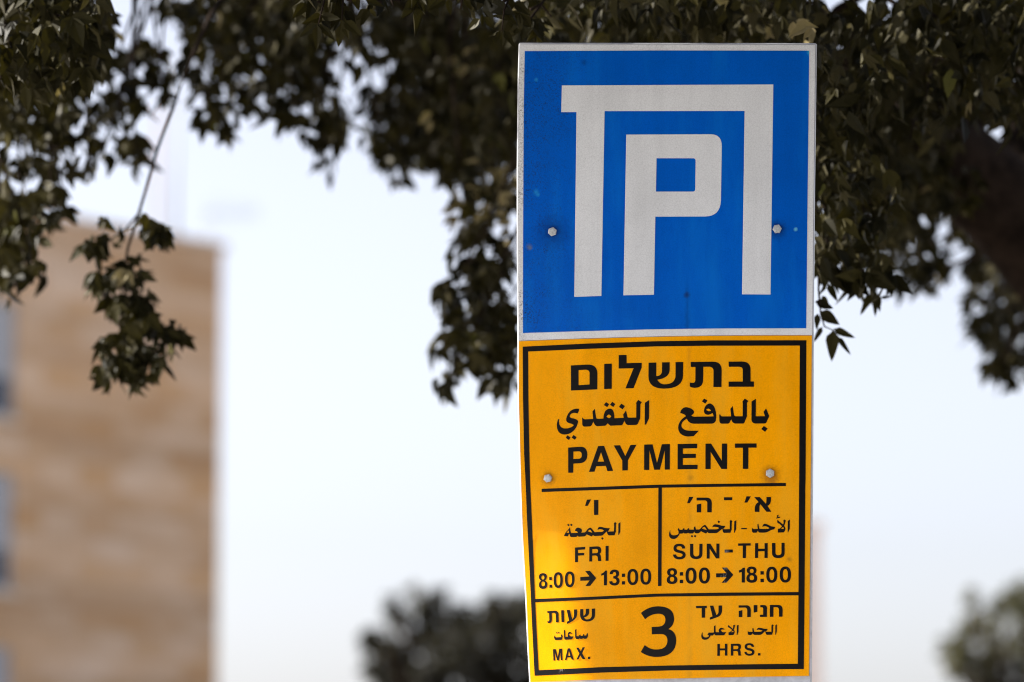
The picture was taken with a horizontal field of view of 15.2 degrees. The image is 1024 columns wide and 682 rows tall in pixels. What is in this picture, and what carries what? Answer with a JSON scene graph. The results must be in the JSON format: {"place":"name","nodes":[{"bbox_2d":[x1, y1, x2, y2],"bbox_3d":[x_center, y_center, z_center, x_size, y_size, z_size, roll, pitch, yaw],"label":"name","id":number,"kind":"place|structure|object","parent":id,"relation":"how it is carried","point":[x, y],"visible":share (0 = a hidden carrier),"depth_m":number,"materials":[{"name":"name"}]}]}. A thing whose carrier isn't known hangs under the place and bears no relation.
{"place":"outdoors","nodes":[
{"label":"outdoors","id":0,"kind":"place"},
{"bbox_2d":[0,211,227,681],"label":"stone building","id":1,"kind":"structure","parent":0,"point":[109,537],"depth_m":67.96,"materials":[{"name":"beige stone"}]},
{"bbox_2d":[0,647,8,681],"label":"window","id":2,"kind":"structure","parent":1,"relation":"in","point":[4,651],"depth_m":65.81,"materials":[{"name":"grey glass"}]},
{"bbox_2d":[0,473,19,596],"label":"window","id":3,"kind":"structure","parent":1,"relation":"in","point":[5,482],"depth_m":66.08,"materials":[{"name":"grey glass"}]},
{"bbox_2d":[0,301,22,423],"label":"window","id":4,"kind":"structure","parent":1,"relation":"in","point":[6,321],"depth_m":66.45,"materials":[{"name":"grey glass"}]},
{"bbox_2d":[156,106,160,221],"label":"vent pipe","id":5,"kind":"object","parent":1,"relation":"on","point":[158,109],"visible":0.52,"depth_m":74.61,"materials":[{"name":"white metal"}]},
{"bbox_2d":[172,50,178,234],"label":"roof mast","id":6,"kind":"object","parent":1,"relation":"on","point":[175,179],"visible":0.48,"depth_m":74.42,"materials":[{"name":"white metal"}]},
{"bbox_2d":[202,194,257,240],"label":"television aerial","id":7,"kind":"object","parent":1,"relation":"on","point":[208,212],"visible":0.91,"depth_m":73.66,"materials":[{"name":"white metal"}]},
{"bbox_2d":[0,0,1023,414],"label":"shade tree","id":8,"kind":"object","parent":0,"point":[914,98],"visible":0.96,"depth_m":10.26,"materials":[{"name":"green plant"}]},
{"bbox_2d":[0,0,1023,681],"label":"sky","id":9,"kind":"structure","parent":0,"point":[346,483],"materials":[{"name":"white"}]},
{"bbox_2d":[812,521,823,681],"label":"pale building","id":10,"kind":"structure","parent":0,"point":[818,526],"depth_m":129.95,"materials":[{"name":"white glass"}]},
{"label":"pavement","id":11,"kind":"structure","parent":0,"visible":0},
{"bbox_2d":[517,43,816,681],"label":"sign post","id":12,"kind":"object","parent":11,"relation":"on","point":[772,679],"visible":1,"depth_m":7.88,"materials":[{"name":"metal"}]},
{"bbox_2d":[519,336,811,681],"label":"payment sign","id":13,"kind":"object","parent":12,"relation":"attached to","point":[666,492],"visible":1,"depth_m":7.87,"materials":[{"name":"yellow metal"}]},
{"bbox_2d":[518,44,814,340],"bbox_3d":[0.319,-0.306,7.905,0.612,0.606,0.086,0,-8,0],"label":"parking sign","id":14,"kind":"object","parent":12,"relation":"attached to","point":[665,190],"visible":1,"depth_m":7.89,"materials":[{"name":"metal"}]},
{"label":"ground","id":15,"kind":"structure","parent":0,"visible":0},
{"bbox_2d":[355,581,528,681],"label":"street tree","id":16,"kind":"object","parent":15,"relation":"on","point":[497,623],"visible":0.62,"depth_m":37.71,"materials":[{"name":"green plant"}]},
{"bbox_2d":[933,575,1023,681],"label":"street tree","id":17,"kind":"object","parent":15,"relation":"on","point":[991,656],"visible":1,"depth_m":41.77,"materials":[{"name":"green plant"}]}
]}

